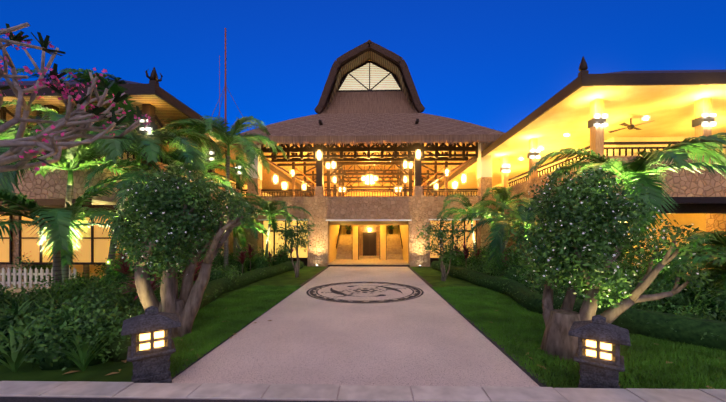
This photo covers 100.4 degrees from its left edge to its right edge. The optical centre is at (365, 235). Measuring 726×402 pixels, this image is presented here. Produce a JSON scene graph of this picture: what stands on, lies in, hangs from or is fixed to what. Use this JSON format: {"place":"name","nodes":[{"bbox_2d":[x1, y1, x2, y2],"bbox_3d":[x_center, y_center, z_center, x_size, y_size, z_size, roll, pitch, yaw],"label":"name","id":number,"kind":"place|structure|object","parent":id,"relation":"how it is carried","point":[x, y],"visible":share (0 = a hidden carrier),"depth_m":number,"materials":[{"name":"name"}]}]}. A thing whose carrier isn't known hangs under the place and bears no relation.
{"place":"outdoors","nodes":[
{"label":"outdoors","id":0,"kind":"place"},
{"bbox_2d":[0,80,142,84],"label":"tile roof","id":1,"kind":"structure","parent":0,"point":[34,82],"depth_m":13.34,"materials":[{"name":"brown tile"}]},
{"bbox_2d":[0,159,240,281],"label":"wing stone walls","id":2,"kind":"structure","parent":0,"point":[40,186],"depth_m":11.00,"materials":[{"name":"beige stone"}]},
{"bbox_2d":[0,215,113,264],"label":"wing windows","id":3,"kind":"structure","parent":2,"relation":"in","point":[95,244],"depth_m":10.93,"materials":[{"name":"yellow glass"}]},
{"bbox_2d":[0,104,241,214],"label":"wing timber","id":4,"kind":"object","parent":2,"relation":"attached to","point":[148,110],"visible":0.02,"depth_m":11.01,"materials":[{"name":"brown wood"}]},
{"bbox_2d":[0,67,310,194],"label":"roof","id":5,"kind":"structure","parent":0,"point":[152,87],"depth_m":9.93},
{"bbox_2d":[3,95,310,195],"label":"wing soffit","id":6,"kind":"structure","parent":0,"point":[164,110],"depth_m":11.81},
{"bbox_2d":[172,266,552,387],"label":"driveway path","id":7,"kind":"structure","parent":0,"point":[430,336],"depth_m":5.17,"materials":[{"name":"beige concrete"}]},
{"bbox_2d":[306,282,423,302],"bbox_3d":[-0.021,1.854,10.226,3.900,0.001,3.900,0,0,1],"label":"pavement medallion","id":8,"kind":"object","parent":7,"relation":"on","point":[311,292],"visible":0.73,"depth_m":9.86,"materials":[{"name":"black stone"}]},
{"bbox_2d":[0,381,725,401],"bbox_3d":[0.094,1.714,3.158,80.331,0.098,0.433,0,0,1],"label":"kerb paving","id":9,"kind":"structure","parent":0,"point":[295,391],"depth_m":3.21,"materials":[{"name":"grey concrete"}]},
{"bbox_2d":[0,266,725,389],"bbox_3d":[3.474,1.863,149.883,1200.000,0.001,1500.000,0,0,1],"label":"ground","id":10,"kind":"structure","parent":0,"point":[101,371],"depth_m":4.31,"materials":[{"name":"green plant"}]},
{"bbox_2d":[0,68,135,277],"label":"palm","id":11,"kind":"object","parent":10,"relation":"on","point":[86,269],"visible":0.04,"depth_m":10.60,"materials":[{"name":"green plant"}]},
{"bbox_2d":[0,22,154,172],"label":"frangipani tree","id":12,"kind":"object","parent":10,"relation":"on","point":[54,143],"visible":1,"depth_m":4.90,"materials":[{"name":"brown plant"}]},
{"bbox_2d":[0,181,161,288],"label":"palm","id":13,"kind":"object","parent":10,"relation":"on","point":[60,225],"visible":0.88,"depth_m":6.76,"materials":[{"name":"green plant"}]},
{"bbox_2d":[0,110,172,285],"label":"palm","id":14,"kind":"object","parent":10,"relation":"on","point":[71,160],"visible":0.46,"depth_m":9.11,"materials":[{"name":"green plant"}]},
{"bbox_2d":[32,73,203,158],"bbox_3d":[-9.542,-1.990,12.482,5.012,7.708,5.055,0,0,22],"label":"palm","id":15,"kind":"object","parent":10,"relation":"on","point":[116,79],"visible":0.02,"depth_m":11.03,"materials":[{"name":"green plant"}]},
{"bbox_2d":[28,68,229,274],"bbox_3d":[-7.657,-1.303,10.305,5.668,6.337,5.744,0,0,1],"label":"palm","id":16,"kind":"object","parent":10,"relation":"on","point":[113,148],"visible":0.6,"depth_m":9.28,"materials":[{"name":"green plant"}]},
{"bbox_2d":[0,149,271,296],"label":"building","id":17,"kind":"structure","parent":10,"relation":"on","point":[79,268],"depth_m":14.21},
{"bbox_2d":[0,267,76,287],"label":"picket fence","id":18,"kind":"object","parent":17,"relation":"attached to","point":[19,274],"visible":0.5,"depth_m":10.21,"materials":[{"name":"wood"}]},
{"bbox_2d":[121,306,180,382],"bbox_3d":[-2.716,1.376,3.840,0.586,0.973,0.586,0,0,-37],"label":"stone lantern","id":19,"kind":"object","parent":10,"relation":"on","point":[151,364],"visible":0.96,"depth_m":3.69,"materials":[{"name":"grey stone"}]},
{"bbox_2d":[140,331,163,349],"bbox_3d":[-2.716,1.281,3.840,0.245,0.223,0.245,0,0,-37],"label":"lantern light","id":20,"kind":"object","parent":19,"relation":"on","point":[160,334],"visible":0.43,"depth_m":3.73,"materials":[{"name":"white glass"}]},
{"bbox_2d":[76,141,256,269],"bbox_3d":[-6.474,-0.518,10.398,4.622,4.767,5.328,0,0,33],"label":"palm","id":21,"kind":"object","parent":10,"relation":"on","point":[180,160],"visible":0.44,"depth_m":9.01,"materials":[{"name":"green plant"}]},
{"bbox_2d":[108,164,257,338],"bbox_3d":[-3.362,0.278,5.681,2.497,3.270,1.844,0,0,-24],"label":"tree","id":22,"kind":"object","parent":10,"relation":"on","point":[162,220],"visible":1,"depth_m":5.38,"materials":[{"name":"green plant"}]},
{"bbox_2d":[162,137,259,193],"bbox_3d":[-7.304,-1.226,14.191,4.980,6.181,4.825,0,0,1],"label":"palm","id":23,"kind":"object","parent":10,"relation":"on","point":[238,162],"visible":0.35,"depth_m":13.93,"materials":[{"name":"green plant"}]},
{"bbox_2d":[166,115,287,268],"bbox_3d":[-5.576,-1.680,12.867,4.516,7.088,5.362,0,0,1],"label":"palm","id":24,"kind":"object","parent":10,"relation":"on","point":[232,135],"visible":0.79,"depth_m":12.67,"materials":[{"name":"green plant"}]},
{"bbox_2d":[211,28,246,129],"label":"radio mast","id":25,"kind":"object","parent":10,"relation":"on","point":[225,90],"visible":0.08,"depth_m":45.44,"materials":[{"name":"red metal"}]},
{"bbox_2d":[215,192,265,258],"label":"palm tree","id":26,"kind":"object","parent":10,"relation":"on","point":[234,243],"visible":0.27,"depth_m":16.77,"materials":[{"name":"green plant"}]},
{"bbox_2d":[211,210,273,271],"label":"palm tree","id":27,"kind":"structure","parent":10,"relation":"on","point":[242,238],"depth_m":15.60,"materials":[{"name":"green plant"}]},
{"bbox_2d":[235,192,312,254],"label":"palm tree","id":28,"kind":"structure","parent":10,"relation":"on","point":[267,206],"depth_m":16.13,"materials":[{"name":"green plant"}]},
{"bbox_2d":[275,216,317,277],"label":"small tree","id":29,"kind":"object","parent":10,"relation":"on","point":[288,234],"visible":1,"depth_m":13.44,"materials":[{"name":"green plant"}]},
{"bbox_2d":[112,242,508,299],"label":"cordyline plants","id":30,"kind":"object","parent":10,"relation":"on","point":[464,250],"visible":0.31,"depth_m":10.84,"materials":[{"name":"red plant"}]},
{"bbox_2d":[0,241,725,370],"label":"bed shrub","id":31,"kind":"object","parent":10,"relation":"on","point":[50,358],"visible":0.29,"depth_m":6.31,"materials":[{"name":"green plant"}]},
{"bbox_2d":[0,277,725,372],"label":"shrubs","id":32,"kind":"object","parent":10,"relation":"on","point":[20,355],"visible":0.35,"depth_m":4.94,"materials":[{"name":"green plant"}]},
{"bbox_2d":[328,221,409,266],"bbox_3d":[0.275,-0.087,22.448,5.500,3.900,8.550,0,0,1],"label":"entrance","id":33,"kind":"object","parent":10,"relation":"on","point":[377,245],"visible":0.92,"depth_m":21.77,"materials":[{"name":"yellow paint"}]},
{"bbox_2d":[345,225,396,233],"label":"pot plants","id":34,"kind":"object","parent":33,"relation":"on","point":[390,227],"visible":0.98,"depth_m":25.41,"materials":[{"name":"green plant"}]},
{"bbox_2d":[310,176,433,195],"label":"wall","id":35,"kind":"structure","parent":10,"relation":"on","point":[356,184],"depth_m":35.92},
{"bbox_2d":[262,221,476,265],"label":"shop windows","id":36,"kind":"structure","parent":35,"relation":"attached to","point":[302,253],"depth_m":18.79,"materials":[{"name":"yellow glass"}]},
{"bbox_2d":[281,181,457,188],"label":"gallery wall sconces","id":37,"kind":"object","parent":35,"relation":"attached to","point":[454,184],"visible":0.42,"depth_m":20.78,"materials":[{"name":"white glass"}]},
{"bbox_2d":[64,301,720,388],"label":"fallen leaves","id":38,"kind":"object","parent":10,"relation":"on","point":[124,361],"visible":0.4,"depth_m":4.40,"materials":[{"name":"brown plant"}]},
{"bbox_2d":[151,285,725,388],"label":"lawn","id":39,"kind":"structure","parent":10,"relation":"on","point":[261,298],"depth_m":5.24,"materials":[{"name":"green plant"}]},
{"bbox_2d":[416,214,470,280],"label":"small tree","id":40,"kind":"object","parent":10,"relation":"on","point":[440,235],"visible":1,"depth_m":12.29,"materials":[{"name":"green plant"}]},
{"bbox_2d":[178,261,725,350],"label":"hedge","id":41,"kind":"object","parent":10,"relation":"on","point":[708,333],"visible":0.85,"depth_m":6.69,"materials":[{"name":"green plant"}]},
{"bbox_2d":[436,193,506,252],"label":"palm tree","id":42,"kind":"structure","parent":10,"relation":"on","point":[469,207],"depth_m":15.73,"materials":[{"name":"green plant"}]},
{"bbox_2d":[468,186,524,248],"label":"palm","id":43,"kind":"object","parent":10,"relation":"on","point":[503,195],"visible":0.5,"depth_m":15.72,"materials":[{"name":"green plant"}]},
{"bbox_2d":[456,196,549,270],"bbox_3d":[5.893,0.138,11.200,4.450,3.454,4.223,0,0,1],"label":"palm","id":44,"kind":"object","parent":10,"relation":"on","point":[497,235],"visible":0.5,"depth_m":11.13,"materials":[{"name":"green plant"}]},
{"bbox_2d":[467,207,539,249],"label":"palm tree","id":45,"kind":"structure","parent":10,"relation":"on","point":[512,216],"depth_m":14.57,"materials":[{"name":"green plant"}]},
{"bbox_2d":[472,136,725,281],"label":"building","id":46,"kind":"structure","parent":10,"relation":"on","point":[698,220],"depth_m":14.49,"materials":[{"name":"beige paint"}]},
{"bbox_2d":[568,315,630,388],"bbox_3d":[2.780,1.402,3.607,0.556,0.922,0.556,0,0,39],"label":"stone lantern","id":47,"kind":"object","parent":10,"relation":"on","point":[597,371],"visible":0.98,"depth_m":3.48,"materials":[{"name":"grey stone"}]},
{"bbox_2d":[586,340,610,359],"bbox_3d":[2.780,1.312,3.607,0.232,0.212,0.232,0,0,39],"label":"lantern light","id":48,"kind":"object","parent":47,"relation":"on","point":[605,346],"visible":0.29,"depth_m":3.50,"materials":[{"name":"white glass"}]},
{"bbox_2d":[503,166,712,360],"bbox_3d":[3.662,0.395,4.833,2.566,3.050,2.032,0,0,1],"label":"tree","id":49,"kind":"object","parent":10,"relation":"on","point":[575,226],"visible":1,"depth_m":4.63,"materials":[{"name":"green plant"}]},
{"bbox_2d":[525,133,725,284],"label":"palm","id":50,"kind":"object","parent":10,"relation":"on","point":[635,172],"visible":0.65,"depth_m":7.50,"materials":[{"name":"green plant"}]},
{"bbox_2d":[635,245,725,306],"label":"shrub","id":51,"kind":"object","parent":10,"relation":"on","point":[704,255],"visible":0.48,"depth_m":7.41,"materials":[{"name":"green plant"}]},
{"bbox_2d":[641,229,725,282],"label":"shrub","id":52,"kind":"object","parent":10,"relation":"on","point":[715,239],"visible":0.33,"depth_m":8.15,"materials":[{"name":"green plant"}]},
{"bbox_2d":[0,0,725,133],"label":"sky","id":53,"kind":"structure","parent":0,"point":[491,64],"materials":[{"name":"blue"}]},
{"bbox_2d":[242,119,494,196],"bbox_3d":[0.353,-4.487,25.697,17.800,5.300,14.690,0,0,1],"label":"pavilion timber frame","id":54,"kind":"object","parent":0,"point":[446,155],"visible":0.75,"depth_m":18.65,"materials":[{"name":"brown wood"}]},
{"bbox_2d":[245,141,492,188],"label":"pavilion roof ceiling","id":55,"kind":"structure","parent":0,"point":[347,167],"depth_m":30.55,"materials":[{"name":"brown wood"}]},
{"bbox_2d":[362,165,376,185],"bbox_3d":[0.322,-5.587,24.422,1.259,3.200,1.226,0,0,1],"label":"chandelier","id":56,"kind":"object","parent":55,"relation":"hanging from","point":[369,181],"visible":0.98,"depth_m":24.37,"materials":[{"name":"white glass"}]},
{"bbox_2d":[274,150,465,188],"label":"pendant lanterns","id":57,"kind":"object","parent":55,"relation":"hanging from","point":[333,166],"visible":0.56,"depth_m":21.77,"materials":[{"name":"white"}]},
{"bbox_2d":[321,51,417,147],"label":"gable wall","id":58,"kind":"structure","parent":0,"point":[374,102],"depth_m":23.47,"materials":[{"name":"brown wood"}]},
{"bbox_2d":[314,40,424,113],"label":"roof trim","id":59,"kind":"structure","parent":58,"relation":"attached to","point":[377,49],"depth_m":22.58,"materials":[{"name":"brown wood"}]},
{"bbox_2d":[337,61,401,91],"bbox_3d":[0.317,-12.744,24.192,5.343,2.493,0.120,0,0,1],"label":"window frame","id":60,"kind":"object","parent":58,"relation":"in","point":[369,89],"visible":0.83,"depth_m":24.15,"materials":[{"name":"wood"}]},
{"bbox_2d":[339,63,400,89],"bbox_3d":[0.318,-12.747,24.222,5.240,2.380,0.001,0,0,1],"label":"window glass","id":61,"kind":"object","parent":60,"relation":"in","point":[377,75],"depth_m":24.22,"materials":[{"name":"beige glass"}]},
{"bbox_2d":[247,142,491,220],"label":"white pavilion trim","id":62,"kind":"structure","parent":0,"point":[484,166],"depth_m":18.05,"materials":[{"name":"white paint"}]},
{"bbox_2d":[265,157,474,193],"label":"pavilion slatted braces","id":63,"kind":"object","parent":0,"point":[452,170],"visible":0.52,"depth_m":18.81,"materials":[{"name":"brown wood"}]},
{"bbox_2d":[241,177,502,266],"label":"stone wall","id":64,"kind":"structure","parent":0,"point":[419,209],"depth_m":18.21,"materials":[{"name":"beige stone"}]},
{"bbox_2d":[242,196,493,197],"bbox_3d":[0.180,-2.312,18.524,18.000,0.090,0.660,0,0,1],"label":"floor slab edge","id":65,"kind":"object","parent":64,"relation":"on","point":[377,197],"visible":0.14,"depth_m":18.18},
{"bbox_2d":[239,113,504,152],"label":"thatch roof","id":66,"kind":"structure","parent":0,"point":[368,128],"depth_m":17.75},
{"bbox_2d":[429,56,725,194],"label":"roof fascia","id":67,"kind":"structure","parent":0,"point":[584,78],"depth_m":9.22,"materials":[{"name":"brown wood"}]},
{"bbox_2d":[432,85,725,195],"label":"wing soffit","id":68,"kind":"structure","parent":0,"point":[669,110],"depth_m":12.53,"materials":[{"name":"yellow paint"}]},
{"bbox_2d":[608,118,654,132],"bbox_3d":[10.752,-4.537,12.267,1.188,0.440,1.188,0,0,18],"label":"ceiling fan","id":69,"kind":"object","parent":68,"relation":"hanging from","point":[630,126],"visible":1,"depth_m":12.24,"materials":[{"name":"brown wood"}]},
{"bbox_2d":[500,98,725,213],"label":"wing timber","id":70,"kind":"object","parent":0,"point":[702,205],"visible":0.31,"depth_m":10.54,"materials":[{"name":"wood"}]},
{"bbox_2d":[503,114,714,170],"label":"wall lamps","id":71,"kind":"object","parent":70,"relation":"attached to","point":[606,124],"visible":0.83,"depth_m":10.46,"materials":[{"name":"beige glass"}]},
{"bbox_2d":[504,155,725,268],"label":"wing stone walls","id":72,"kind":"structure","parent":0,"point":[687,183],"depth_m":10.47,"materials":[{"name":"beige stone"}]},
{"bbox_2d":[603,70,725,73],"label":"tile roof","id":73,"kind":"structure","parent":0,"point":[672,71],"depth_m":13.10,"materials":[{"name":"tile"}]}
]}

